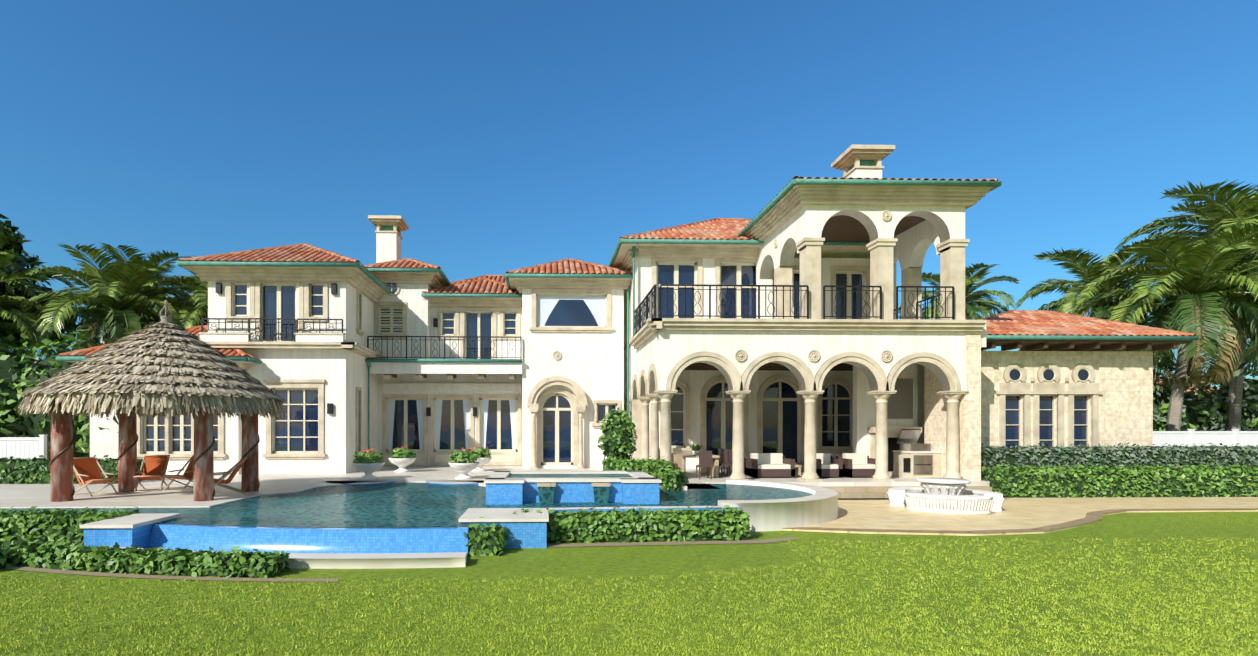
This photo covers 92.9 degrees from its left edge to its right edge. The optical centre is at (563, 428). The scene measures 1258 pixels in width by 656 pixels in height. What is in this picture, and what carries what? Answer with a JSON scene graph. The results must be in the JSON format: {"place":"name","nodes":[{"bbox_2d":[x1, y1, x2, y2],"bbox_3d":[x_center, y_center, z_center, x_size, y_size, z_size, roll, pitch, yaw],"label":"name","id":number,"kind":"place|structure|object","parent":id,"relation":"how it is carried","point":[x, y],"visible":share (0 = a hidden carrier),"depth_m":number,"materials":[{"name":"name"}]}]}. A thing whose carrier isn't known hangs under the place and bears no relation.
{"place":"outdoors","nodes":[
{"label":"outdoors","id":0,"kind":"place"},
{"bbox_2d":[0,512,1257,655],"bbox_3d":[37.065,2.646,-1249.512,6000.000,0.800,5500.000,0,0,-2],"label":"ground","id":1,"kind":"structure","parent":0,"point":[671,562],"depth_m":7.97,"materials":[{"name":"green plant"}]},
{"bbox_2d":[55,144,1198,480],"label":"mansion","id":2,"kind":"structure","parent":1,"relation":"on","point":[771,324],"depth_m":22.89,"materials":[{"name":"paint"}]},
{"bbox_2d":[0,466,1257,568],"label":"pool terrace","id":3,"kind":"structure","parent":1,"relation":"on","point":[442,507],"depth_m":13.82,"materials":[{"name":"beige stone"}]},
{"bbox_2d":[73,457,119,496],"bbox_3d":[-12.318,1.272,15.594,1.084,0.988,0.642,0,0,23],"label":"lounge chair","id":4,"kind":"object","parent":3,"relation":"on","point":[86,470],"visible":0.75,"depth_m":15.65,"materials":[{"name":"orange fabric"}]},
{"bbox_2d":[133,455,169,491],"bbox_3d":[-11.640,1.271,16.829,0.644,0.986,1.084,0,0,-22],"label":"lounge chair","id":5,"kind":"object","parent":3,"relation":"on","point":[155,467],"visible":0.85,"depth_m":17.03,"materials":[{"name":"orange fabric"}]},
{"bbox_2d":[18,300,285,501],"bbox_3d":[-10.291,-0.784,15.392,5.707,5.060,5.703,0,0,-2],"label":"tiki hut","id":6,"kind":"object","parent":3,"relation":"on","point":[165,365],"visible":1,"depth_m":14.16,"materials":[{"name":"beige"}]},
{"bbox_2d":[162,455,193,490],"bbox_3d":[-10.728,1.270,16.957,0.643,0.985,1.084,0,0,13],"label":"lounge chair","id":7,"kind":"object","parent":3,"relation":"on","point":[188,474],"visible":0.56,"depth_m":16.84,"materials":[{"name":"beige wood"}]},
{"bbox_2d":[214,457,246,493],"bbox_3d":[-9.083,1.271,15.892,1.083,0.984,0.642,0,0,-32],"label":"lounge chair","id":8,"kind":"object","parent":3,"relation":"on","point":[234,469],"visible":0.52,"depth_m":15.81,"materials":[{"name":"beige wood"}]},
{"bbox_2d":[352,448,384,479],"bbox_3d":[-6.691,1.210,20.478,1.089,1.072,1.162,0,0,-2],"label":"planter","id":9,"kind":"object","parent":3,"relation":"on","point":[367,466],"visible":1,"depth_m":20.18,"materials":[{"name":"white ceramic"}]},
{"bbox_2d":[388,446,415,471],"bbox_3d":[-6.427,1.223,23.757,1.090,1.046,1.156,0,0,-2],"label":"planter","id":10,"kind":"object","parent":3,"relation":"on","point":[401,459],"visible":1,"depth_m":23.48,"materials":[{"name":"white ceramic"}]},
{"bbox_2d":[448,448,479,478],"bbox_3d":[-3.422,1.205,20.522,1.119,1.081,1.131,0,0,-2],"label":"planter","id":11,"kind":"object","parent":3,"relation":"on","point":[466,465],"visible":1,"depth_m":20.27,"materials":[{"name":"white ceramic"}]},
{"bbox_2d":[467,445,491,471],"bbox_3d":[-3.453,1.207,24.252,1.131,1.077,1.136,0,0,-2],"label":"planter","id":12,"kind":"object","parent":3,"relation":"on","point":[484,456],"visible":0.77,"depth_m":23.99,"materials":[{"name":"white ceramic"}]},
{"bbox_2d":[659,443,731,478],"bbox_3d":[4.833,1.121,21.699,2.460,1.249,2.780,0,0,-2],"label":"dining set","id":13,"kind":"object","parent":3,"relation":"on","point":[710,464],"visible":0.83,"depth_m":21.24,"materials":[{"name":"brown wood"}]},
{"bbox_2d":[744,453,794,476],"bbox_3d":[7.372,1.301,21.263,1.450,0.790,1.000,0,0,-2],"label":"sofa","id":14,"kind":"object","parent":3,"relation":"on","point":[768,465],"visible":1,"depth_m":20.89,"materials":[{"name":"wicker"}]},
{"bbox_2d":[795,464,800,474],"bbox_3d":[8.508,1.556,22.597,0.600,0.380,1.200,0,0,-2],"label":"coffee table","id":15,"kind":"object","parent":3,"relation":"on","point":[799,469],"visible":0.23,"depth_m":22.01,"materials":[{"name":"brown wood"}]},
{"bbox_2d":[816,453,842,476],"bbox_3d":[9.348,1.301,21.271,0.900,0.790,0.900,0,0,-2],"label":"armchair","id":16,"kind":"object","parent":3,"relation":"on","point":[827,465],"visible":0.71,"depth_m":20.83,"materials":[{"name":"wicker"}]},
{"bbox_2d":[836,453,874,476],"bbox_3d":[10.572,1.301,21.307,1.150,0.790,0.900,0,0,-2],"label":"armchair","id":17,"kind":"object","parent":3,"relation":"on","point":[858,464],"visible":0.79,"depth_m":20.91,"materials":[{"name":"fabric"}]},
{"bbox_2d":[853,363,941,477],"bbox_3d":[12.186,-0.454,21.707,2.300,4.400,1.795,0,0,-2],"label":"outdoor fireplace","id":18,"kind":"object","parent":3,"relation":"on","point":[909,456],"visible":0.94,"depth_m":22.26,"materials":[{"name":"stone"}]},
{"bbox_2d":[887,478,1004,514],"bbox_3d":[10.461,1.801,16.312,2.654,0.790,2.710,0,0,-2],"label":"stone table set","id":19,"kind":"object","parent":3,"relation":"on","point":[954,496],"visible":1,"depth_m":15.66,"materials":[{"name":"white stone"}]},
{"bbox_2d":[0,406,1257,581],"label":"hedges","id":20,"kind":"object","parent":1,"relation":"on","point":[38,539],"visible":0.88,"depth_m":12.05,"materials":[{"name":"green plant"}]},
{"bbox_2d":[0,214,1257,458],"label":"trees","id":21,"kind":"object","parent":1,"relation":"on","point":[20,372],"visible":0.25,"depth_m":25.46,"materials":[{"name":"green plant"}]},
{"bbox_2d":[0,429,1257,460],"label":"vinyl fences","id":22,"kind":"object","parent":1,"relation":"on","point":[24,447],"visible":0.25,"depth_m":24.14,"materials":[{"name":"white paint"}]},
{"bbox_2d":[0,179,1257,430],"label":"palms","id":23,"kind":"object","parent":1,"relation":"on","point":[1204,285],"visible":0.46,"depth_m":26.53,"materials":[{"name":"green plant"}]},
{"bbox_2d":[0,0,1257,387],"label":"sky","id":24,"kind":"structure","parent":0,"point":[505,135],"materials":[{"name":"blue"}]},
{"bbox_2d":[1155,378,1218,396],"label":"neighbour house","id":25,"kind":"structure","parent":0,"point":[1188,390],"depth_m":54.28,"materials":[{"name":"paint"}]}
]}

